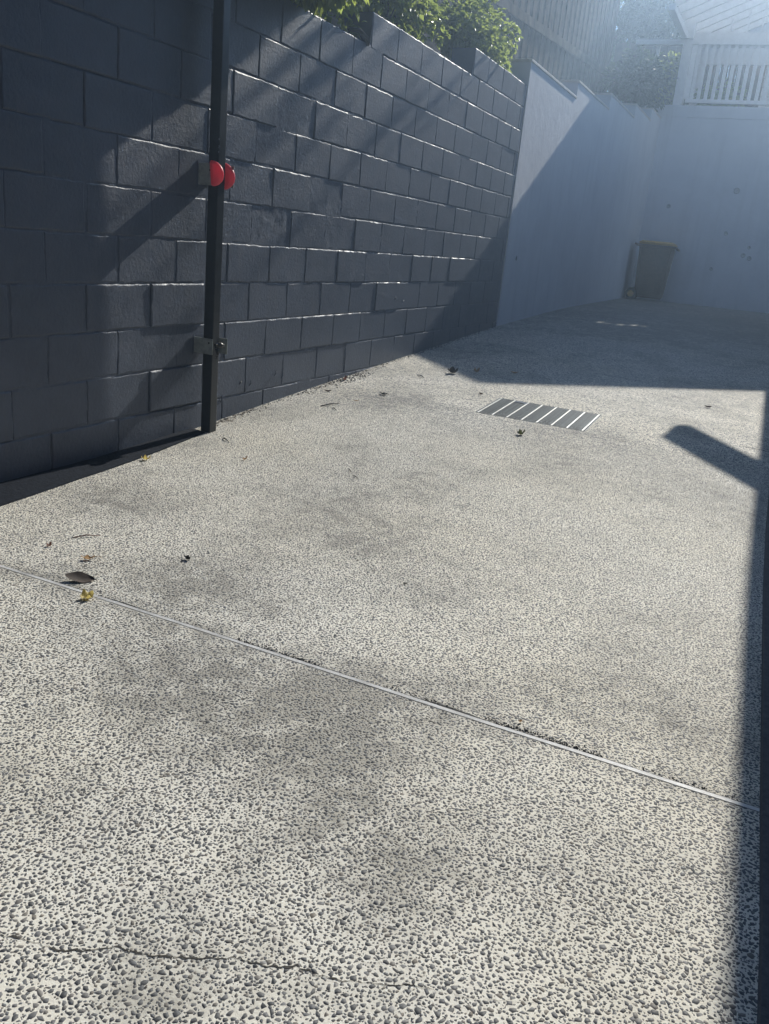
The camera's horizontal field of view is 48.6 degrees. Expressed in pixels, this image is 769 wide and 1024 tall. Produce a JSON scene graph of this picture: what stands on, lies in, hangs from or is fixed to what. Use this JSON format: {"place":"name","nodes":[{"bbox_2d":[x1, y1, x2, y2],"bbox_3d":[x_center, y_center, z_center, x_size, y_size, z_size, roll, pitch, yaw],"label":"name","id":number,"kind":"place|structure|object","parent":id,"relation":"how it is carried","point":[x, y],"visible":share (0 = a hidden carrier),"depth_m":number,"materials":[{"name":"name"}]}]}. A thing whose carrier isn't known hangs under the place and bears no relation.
{"place":"outdoors","nodes":[
{"label":"outdoors","id":0,"kind":"place"},
{"bbox_2d":[0,298,768,1023],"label":"driveway","id":1,"kind":"structure","parent":0,"point":[688,362],"depth_m":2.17,"materials":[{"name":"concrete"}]},
{"bbox_2d":[65,571,98,582],"bbox_3d":[-0.905,0.195,2.546,0.096,0.019,0.046,2,18,-10],"label":"fallen leaf","id":2,"kind":"object","parent":1,"relation":"on","point":[79,576],"visible":1,"depth_m":2.55,"materials":[{"name":"brown plant"}]},
{"bbox_2d":[73,534,100,537],"bbox_3d":[-1.012,0.080,2.890,0.090,0.009,0.004,-4,20,-28],"label":"twig","id":3,"kind":"object","parent":1,"relation":"on","point":[87,535],"visible":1,"depth_m":2.89,"materials":[{"name":"wood"}]},
{"bbox_2d":[80,589,93,598],"bbox_3d":[-0.849,0.235,2.430,0.033,0.023,0.034,6,18,1],"label":"fallen leaf","id":4,"kind":"object","parent":1,"relation":"on","point":[85,594],"visible":1,"depth_m":2.44,"materials":[{"name":"yellow plant"}]},
{"bbox_2d":[81,555,99,558],"bbox_3d":[-0.931,0.143,2.705,0.064,0.014,0.016,3,18,-8],"label":"fallen leaf","id":5,"kind":"object","parent":1,"relation":"on","point":[87,557],"visible":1,"depth_m":2.71,"materials":[{"name":"brown plant"}]},
{"bbox_2d":[0,0,526,506],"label":"block wall","id":6,"kind":"structure","parent":1,"relation":"on","point":[368,196],"depth_m":4.19,"materials":[{"name":"grey paint"}]},
{"bbox_2d":[193,0,234,432],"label":"steel post","id":7,"kind":"object","parent":6,"relation":"attached to","point":[216,175],"visible":0.91,"depth_m":4.01,"materials":[{"name":"black metal"}]},
{"bbox_2d":[292,0,369,17],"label":"shrub","id":8,"kind":"object","parent":6,"relation":"on","point":[316,7],"visible":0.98,"depth_m":4.42,"materials":[{"name":"green plant"}]},
{"bbox_2d":[347,26,369,45],"bbox_3d":[-0.160,-2.841,5.075,0.195,0.083,0.035,-9,23,-38],"label":"hose stub","id":9,"kind":"object","parent":6,"relation":"on","point":[359,31],"visible":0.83,"depth_m":5.06,"materials":[{"name":"black rubber"}]},
{"bbox_2d":[1,934,531,1002],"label":"crack","id":10,"kind":"object","parent":1,"relation":"on","point":[135,951],"visible":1,"depth_m":1.28,"materials":[{"name":"grey concrete"}]},
{"bbox_2d":[0,564,759,811],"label":"expansion joint","id":11,"kind":"object","parent":1,"relation":"on","point":[580,752],"visible":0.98,"depth_m":2.06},
{"bbox_2d":[73,327,737,800],"bbox_3d":[-0.237,-0.746,5.198,2.371,0.323,7.196,6,18,1],"label":"grit","id":12,"kind":"object","parent":1,"relation":"on","point":[409,693],"visible":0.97,"depth_m":2.11,"materials":[{"name":"grey gravel"}]},
{"bbox_2d":[448,366,457,372],"bbox_3d":[0.497,-1.034,6.186,0.075,0.048,0.045,10,18,13],"label":"fallen leaf","id":13,"kind":"object","parent":1,"relation":"on","point":[452,370],"visible":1,"depth_m":6.17,"materials":[{"name":"brown plant"}]},
{"bbox_2d":[197,329,723,702],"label":"leaf litter","id":14,"kind":"object","parent":1,"relation":"on","point":[328,386],"visible":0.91,"depth_m":5.00,"materials":[{"name":"brown plant"}]},
{"bbox_2d":[496,58,660,325],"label":"rendered side wall","id":15,"kind":"structure","parent":1,"relation":"on","point":[585,158],"depth_m":10.32,"materials":[{"name":"paint"}]},
{"bbox_2d":[597,45,677,111],"bbox_3d":[4.276,-7.230,14.276,1.298,1.103,1.582,20,23,38],"label":"shrub","id":16,"kind":"object","parent":15,"relation":"on","point":[642,81],"visible":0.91,"depth_m":13.97,"materials":[{"name":"green plant"}]},
{"bbox_2d":[624,240,679,298],"bbox_3d":[4.640,-4.161,14.719,0.761,0.985,0.620,12,19,18],"label":"wheelie bin","id":17,"kind":"object","parent":1,"relation":"on","point":[655,261],"visible":1,"depth_m":14.48,"materials":[{"name":"plastic"}]},
{"bbox_2d":[631,104,768,313],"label":"rendered far wall","id":18,"kind":"structure","parent":1,"relation":"on","point":[706,211],"depth_m":14.57,"materials":[{"name":"white paint"}]},
{"bbox_2d":[757,497,768,1023],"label":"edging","id":19,"kind":"object","parent":1,"relation":"on","point":[763,996],"visible":1,"depth_m":1.74,"materials":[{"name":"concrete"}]},
{"bbox_2d":[702,23,768,107],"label":"boarded screen","id":20,"kind":"object","parent":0,"point":[765,28],"visible":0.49,"depth_m":15.96,"materials":[{"name":"white paint"}]},
{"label":"garden bed","id":21,"kind":"structure","parent":0,"visible":0},
{"bbox_2d":[289,0,371,38],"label":"shrub","id":22,"kind":"object","parent":21,"relation":"on","point":[349,9],"visible":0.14,"depth_m":5.06,"materials":[{"name":"green plant"}]},
{"bbox_2d":[336,0,458,49],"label":"shrub","id":23,"kind":"object","parent":21,"relation":"on","point":[407,17],"visible":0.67,"depth_m":5.92,"materials":[{"name":"green plant"}]},
{"bbox_2d":[322,0,619,93],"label":"paling fence","id":24,"kind":"object","parent":21,"relation":"on","point":[560,40],"visible":0.21,"depth_m":14.01,"materials":[{"name":"grey wood"}]},
{"bbox_2d":[428,0,522,72],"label":"shrub","id":25,"kind":"object","parent":21,"relation":"on","point":[476,31],"visible":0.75,"depth_m":7.03,"materials":[{"name":"green plant"}]},
{"bbox_2d":[606,0,680,90],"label":"tree","id":26,"kind":"object","parent":21,"relation":"on","point":[648,19],"visible":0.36,"depth_m":17.38,"materials":[{"name":"green plant"}]},
{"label":"terrace","id":27,"kind":"structure","parent":0,"visible":0},
{"bbox_2d":[653,50,680,104],"bbox_3d":[5.084,-7.561,15.252,0.851,1.281,0.730,-4,20,-27],"label":"shrub","id":28,"kind":"object","parent":27,"relation":"on","point":[671,82],"visible":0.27,"depth_m":15.06,"materials":[{"name":"green plant"}]},
{"bbox_2d":[611,43,766,106],"bbox_3d":[5.952,-8.304,16.923,2.992,1.870,0.020,13,19,22],"label":"paling fence","id":29,"kind":"object","parent":27,"relation":"on","point":[619,50],"visible":0.05,"depth_m":16.65,"materials":[{"name":"white wood"}]},
{"bbox_2d":[636,39,768,104],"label":"white balustrade","id":30,"kind":"object","parent":27,"relation":"on","point":[688,65],"visible":0.97,"depth_m":14.37,"materials":[{"name":"paint"}]},
{"bbox_2d":[668,0,768,104],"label":"pergola","id":31,"kind":"object","parent":27,"relation":"on","point":[715,19],"visible":0.66,"depth_m":14.48,"materials":[{"name":"white"}]},
{"bbox_2d":[693,78,747,106],"bbox_3d":[6.001,-7.412,15.273,0.960,0.761,0.695,6,18,0],"label":"shrub","id":32,"kind":"object","parent":27,"relation":"on","point":[716,95],"visible":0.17,"depth_m":15.17,"materials":[{"name":"green plant"}]},
{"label":"drain pit","id":33,"kind":"structure","parent":0,"visible":0},
{"bbox_2d":[476,398,600,430],"bbox_3d":[0.947,-0.589,5.216,0.668,0.035,0.490,13,22,22],"label":"drain grate","id":34,"kind":"object","parent":33,"relation":"on","point":[567,418],"visible":0.77,"depth_m":5.21,"materials":[{"name":"metal"}]}
]}

